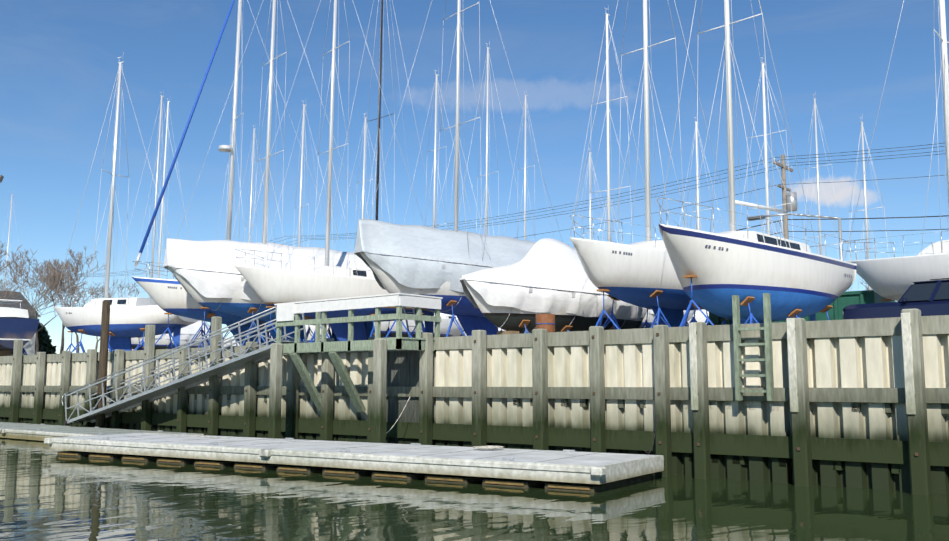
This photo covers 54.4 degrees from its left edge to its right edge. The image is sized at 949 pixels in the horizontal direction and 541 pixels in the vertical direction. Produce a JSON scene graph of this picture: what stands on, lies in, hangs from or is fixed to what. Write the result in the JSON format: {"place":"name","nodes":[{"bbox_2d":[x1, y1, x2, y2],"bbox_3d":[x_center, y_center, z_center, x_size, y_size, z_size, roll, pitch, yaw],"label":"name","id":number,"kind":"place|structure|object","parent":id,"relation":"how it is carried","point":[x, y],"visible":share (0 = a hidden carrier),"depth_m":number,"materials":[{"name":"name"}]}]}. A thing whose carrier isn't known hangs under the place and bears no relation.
{"place":"outdoors","nodes":[
{"label":"outdoors","id":0,"kind":"place"},
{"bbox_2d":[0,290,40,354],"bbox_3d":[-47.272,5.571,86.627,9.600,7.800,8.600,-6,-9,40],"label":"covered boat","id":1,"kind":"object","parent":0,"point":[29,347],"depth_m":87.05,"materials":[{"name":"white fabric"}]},
{"bbox_2d":[403,306,415,336],"bbox_3d":[-2.594,1.607,36.702,0.490,3.510,1.332,5,-8,-34],"label":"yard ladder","id":2,"kind":"object","parent":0,"point":[405,312],"visible":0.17,"depth_m":36.53,"materials":[{"name":"metal"}]},
{"bbox_2d":[0,437,948,540],"bbox_3d":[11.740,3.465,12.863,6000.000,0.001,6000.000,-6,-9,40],"label":"water","id":3,"kind":"structure","parent":0,"point":[47,493],"depth_m":13.95,"materials":[{"name":"green liquid"}]},
{"bbox_2d":[0,422,202,440],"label":"floating dock","id":4,"kind":"object","parent":3,"relation":"on","point":[38,432],"visible":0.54,"depth_m":30.60,"materials":[{"name":"wood"}]},
{"bbox_2d":[95,301,109,427],"bbox_3d":[-13.347,4.255,33.037,0.338,6.351,0.338,-6,-9,40],"label":"piling","id":5,"kind":"object","parent":3,"relation":"in","point":[103,364],"visible":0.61,"depth_m":33.05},
{"bbox_2d":[44,433,663,492],"bbox_3d":[-3.727,4.436,21.217,15.980,0.910,3.158,-4,-8,32],"label":"floating dock","id":6,"kind":"object","parent":3,"relation":"on","point":[574,470],"visible":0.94,"depth_m":18.99,"materials":[{"name":"wood"}]},
{"bbox_2d":[141,397,503,448],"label":"dock lines","id":7,"kind":"object","parent":6,"relation":"on","point":[487,447],"visible":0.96,"depth_m":23.11,"materials":[{"name":"white fabric"}]},
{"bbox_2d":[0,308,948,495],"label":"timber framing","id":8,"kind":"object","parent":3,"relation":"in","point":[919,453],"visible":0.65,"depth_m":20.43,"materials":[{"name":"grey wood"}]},
{"bbox_2d":[268,293,442,443],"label":"gangway platform","id":9,"kind":"structure","parent":8,"relation":"attached to","point":[387,365],"depth_m":24.12,"materials":[{"name":"grey wood"}]},
{"bbox_2d":[62,306,309,425],"bbox_3d":[-9.880,3.344,30.040,12.672,3.666,1.110,-6,-9,40],"label":"gangway","id":10,"kind":"object","parent":9,"relation":"attached to","point":[232,365],"visible":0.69,"depth_m":29.45,"materials":[{"name":"metal"}]},
{"bbox_2d":[645,414,657,453],"bbox_3d":[3.582,3.299,18.647,0.023,0.770,0.667,-5,-9,35],"label":"mooring line","id":11,"kind":"object","parent":8,"relation":"attached to","point":[654,437],"visible":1,"depth_m":18.72,"materials":[{"name":"grey fabric"}]},
{"bbox_2d":[732,293,773,400],"bbox_3d":[5.391,1.485,17.867,0.720,2.050,0.140,-6,-9,40],"label":"ladder","id":12,"kind":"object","parent":8,"relation":"attached to","point":[767,359],"depth_m":17.78,"materials":[{"name":"wood"}]},
{"bbox_2d":[689,313,915,414],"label":"pile rub strips","id":13,"kind":"object","parent":8,"relation":"attached to","point":[907,364],"visible":0.98,"depth_m":17.16,"materials":[{"name":"white plastic"}]},
{"bbox_2d":[0,334,948,493],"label":"bulkhead wall","id":14,"kind":"structure","parent":0,"point":[861,362],"depth_m":19.27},
{"bbox_2d":[0,0,948,353],"label":"sky","id":15,"kind":"structure","parent":0,"point":[59,64],"materials":[{"name":"blue"}]},
{"bbox_3d":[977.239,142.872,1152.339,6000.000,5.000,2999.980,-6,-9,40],"label":"yard ground","id":16,"kind":"structure","parent":0,"visible":0},
{"bbox_2d":[0,241,22,282],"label":"bare tree","id":17,"kind":"object","parent":16,"relation":"on","point":[4,254],"visible":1,"depth_m":67.69,"materials":[{"name":"brown plant"}]},
{"bbox_2d":[1,194,24,288],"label":"sailboat","id":18,"kind":"object","parent":16,"relation":"on","point":[8,235],"visible":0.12,"depth_m":142.24,"materials":[{"name":"paint"}]},
{"bbox_2d":[0,263,37,299],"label":"bare tree","id":19,"kind":"object","parent":16,"relation":"on","point":[7,288],"visible":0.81,"depth_m":80.98,"materials":[{"name":"brown plant"}]},
{"bbox_2d":[0,299,38,355],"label":"motorboat","id":20,"kind":"object","parent":16,"relation":"on","point":[16,323],"visible":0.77,"depth_m":42.43,"materials":[{"name":"paint"}]},
{"bbox_2d":[11,249,79,315],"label":"bare tree","id":21,"kind":"object","parent":16,"relation":"on","point":[28,259],"visible":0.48,"depth_m":83.33,"materials":[{"name":"brown plant"}]},
{"bbox_2d":[35,323,56,353],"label":"evergreen tree","id":22,"kind":"object","parent":16,"relation":"on","point":[46,345],"visible":0.29,"depth_m":93.28,"materials":[{"name":"green plant"}]},
{"bbox_2d":[3,259,94,354],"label":"bare tree","id":23,"kind":"object","parent":16,"relation":"on","point":[51,275],"visible":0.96,"depth_m":71.30,"materials":[{"name":"brown plant"}]},
{"bbox_2d":[42,259,91,352],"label":"bare tree","id":24,"kind":"object","parent":16,"relation":"on","point":[77,340],"visible":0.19,"depth_m":84.00,"materials":[{"name":"brown plant"}]},
{"bbox_2d":[33,247,110,353],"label":"bare tree","id":25,"kind":"object","parent":16,"relation":"on","point":[70,293],"visible":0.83,"depth_m":75.73,"materials":[{"name":"brown plant"}]},
{"bbox_2d":[72,279,139,348],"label":"bare tree","id":26,"kind":"object","parent":16,"relation":"on","point":[97,294],"visible":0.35,"depth_m":105.12,"materials":[{"name":"brown plant"}]},
{"bbox_2d":[53,57,198,352],"bbox_3d":[-16.605,-3.259,43.754,8.020,14.877,2.698,-3,-7,20],"label":"sailboat","id":27,"kind":"object","parent":16,"relation":"on","point":[132,317],"visible":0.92,"depth_m":42.42,"materials":[{"name":"paint"}]},
{"bbox_2d":[128,98,188,350],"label":"sailboat","id":28,"kind":"object","parent":16,"relation":"on","point":[166,145],"visible":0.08,"depth_m":90.30,"materials":[{"name":"paint"}]},
{"bbox_2d":[111,92,210,349],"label":"sailboat","id":29,"kind":"object","parent":16,"relation":"on","point":[187,333],"visible":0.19,"depth_m":72.11,"materials":[{"name":"paint"}]},
{"bbox_2d":[131,0,338,348],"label":"sailboat","id":30,"kind":"object","parent":16,"relation":"on","point":[178,301],"visible":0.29,"depth_m":37.98,"materials":[{"name":"paint"}]},
{"bbox_2d":[221,125,273,346],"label":"sailboat","id":31,"kind":"object","parent":16,"relation":"on","point":[252,159],"visible":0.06,"depth_m":85.89,"materials":[{"name":"paint"}]},
{"bbox_2d":[163,0,372,345],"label":"sailboat","id":32,"kind":"object","parent":16,"relation":"on","point":[207,274],"visible":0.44,"depth_m":36.28,"materials":[{"name":"paint"}]},
{"bbox_2d":[269,104,340,342],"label":"sailboat","id":33,"kind":"object","parent":16,"relation":"on","point":[312,327],"visible":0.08,"depth_m":65.45,"materials":[{"name":"paint"}]},
{"bbox_2d":[233,0,434,344],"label":"sailboat","id":34,"kind":"object","parent":16,"relation":"on","point":[270,287],"visible":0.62,"depth_m":36.28,"materials":[{"name":"paint"}]},
{"bbox_2d":[320,113,390,336],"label":"sailboat","id":35,"kind":"object","parent":16,"relation":"on","point":[364,132],"visible":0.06,"depth_m":67.48,"materials":[{"name":"paint"}]},
{"bbox_2d":[327,0,463,337],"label":"sailboat","id":36,"kind":"object","parent":16,"relation":"on","point":[445,324],"visible":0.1,"depth_m":54.80,"materials":[{"name":"paint"}]},
{"bbox_2d":[403,70,475,336],"bbox_3d":[-1.970,-3.653,60.488,9.520,19.738,3.133,6,-9,-40],"label":"sailboat","id":37,"kind":"object","parent":16,"relation":"on","point":[434,205],"visible":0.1,"depth_m":60.37,"materials":[{"name":"paint"}]},
{"bbox_2d":[354,0,562,337],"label":"sailboat","id":38,"kind":"object","parent":16,"relation":"on","point":[418,260],"visible":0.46,"depth_m":33.93,"materials":[{"name":"paint"}]},
{"bbox_2d":[6,143,948,315],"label":"utility poles and wires","id":39,"kind":"object","parent":16,"relation":"on","point":[792,206],"visible":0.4,"depth_m":46.03,"materials":[{"name":"brown wood"}]},
{"bbox_2d":[440,41,527,330],"bbox_3d":[1.447,-4.729,62.990,9.521,22.484,3.321,6,-9,-40],"label":"sailboat","id":40,"kind":"object","parent":16,"relation":"on","point":[486,185],"visible":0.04,"depth_m":62.91,"materials":[{"name":"paint"}]},
{"bbox_2d":[503,95,553,240],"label":"sailboat","id":41,"kind":"object","parent":16,"relation":"on","point":[526,112],"visible":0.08,"depth_m":73.05,"materials":[{"name":"paint"}]},
{"bbox_2d":[535,314,554,331],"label":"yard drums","id":42,"kind":"object","parent":16,"relation":"on","point":[545,321],"visible":0.44,"depth_m":26.95,"materials":[{"name":"orange metal"}]},
{"bbox_2d":[459,238,646,334],"bbox_3d":[2.501,0.750,30.436,7.626,3.672,2.870,6,-9,-41],"label":"covered boat","id":43,"kind":"object","parent":16,"relation":"on","point":[546,276],"visible":0.65,"depth_m":29.19,"materials":[{"name":"fabric"}]},
{"bbox_2d":[575,148,611,239],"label":"sailboat","id":44,"kind":"object","parent":16,"relation":"on","point":[590,184],"visible":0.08,"depth_m":66.27,"materials":[{"name":"paint"}]},
{"bbox_2d":[569,8,693,327],"bbox_3d":[7.279,-4.536,46.597,3.491,18.106,10.021,-6,-9,42],"label":"sailboat","id":45,"kind":"object","parent":16,"relation":"on","point":[651,317],"visible":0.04,"depth_m":46.07,"materials":[{"name":"paint"}]},
{"bbox_2d":[569,0,741,329],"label":"sailboat","id":46,"kind":"object","parent":16,"relation":"on","point":[644,275],"visible":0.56,"depth_m":26.51,"materials":[{"name":"paint"}]},
{"bbox_2d":[612,250,631,255],"bbox_3d":[4.138,-0.488,25.822,0.637,0.117,0.018,3,-7,-20],"label":"registration number","id":47,"kind":"object","parent":46,"relation":"attached to","point":[628,253],"visible":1,"depth_m":25.83,"materials":[{"name":"grey paint"}]},
{"bbox_2d":[679,117,723,323],"bbox_3d":[14.188,-1.969,56.489,8.520,15.421,2.803,6,-9,-41],"label":"sailboat","id":48,"kind":"object","parent":16,"relation":"on","point":[700,316],"visible":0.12,"depth_m":56.25,"materials":[{"name":"paint"}]},
{"bbox_2d":[657,0,856,326],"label":"sailboat","id":49,"kind":"object","parent":16,"relation":"on","point":[795,279],"visible":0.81,"depth_m":22.89,"materials":[{"name":"paint"}]},
{"bbox_2d":[705,245,727,250],"bbox_3d":[5.743,-0.530,21.867,0.632,0.131,0.032,2,-7,-17],"label":"registration number","id":50,"kind":"object","parent":49,"relation":"attached to","point":[706,246],"visible":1,"depth_m":21.85,"materials":[{"name":"grey paint"}]},
{"bbox_2d":[738,57,807,243],"bbox_3d":[14.727,-3.171,45.036,9.520,15.015,3.133,7,-10,-45],"label":"sailboat","id":51,"kind":"object","parent":16,"relation":"on","point":[765,144],"visible":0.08,"depth_m":44.72,"materials":[{"name":"paint"}]},
{"bbox_2d":[748,213,842,260],"bbox_3d":[11.094,0.363,31.853,3.175,4.786,0.320,-4,-8,32],"label":"street lamp","id":52,"kind":"object","parent":16,"relation":"on","point":[751,218],"visible":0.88,"depth_m":31.74,"materials":[{"name":"silver metal"}]},
{"bbox_2d":[709,290,894,324],"bbox_3d":[10.846,1.773,30.797,5.500,1.730,2.270,-6,-9,40],"label":"green dumpster","id":53,"kind":"object","parent":16,"relation":"on","point":[841,303],"visible":0.1,"depth_m":28.91,"materials":[{"name":"green metal"}]},
{"bbox_2d":[803,94,845,258],"bbox_3d":[23.620,-2.902,62.141,9.020,18.650,2.968,7,-10,-44],"label":"sailboat","id":54,"kind":"object","parent":16,"relation":"on","point":[818,196],"visible":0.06,"depth_m":62.01,"materials":[{"name":"paint"}]},
{"bbox_2d":[847,114,893,289],"bbox_3d":[23.455,-1.910,54.249,9.020,14.758,2.968,6,-10,-43],"label":"sailboat","id":55,"kind":"object","parent":16,"relation":"on","point":[865,204],"visible":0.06,"depth_m":53.95,"materials":[{"name":"paint"}]},
{"bbox_2d":[843,278,948,319],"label":"blue suv","id":56,"kind":"object","parent":16,"relation":"on","point":[928,298],"visible":0.62,"depth_m":23.41,"materials":[{"name":"blue paint"}]},
{"bbox_2d":[844,0,948,302],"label":"sailboat","id":57,"kind":"object","parent":16,"relation":"on","point":[894,278],"visible":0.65,"depth_m":26.91,"materials":[{"name":"paint"}]}
]}

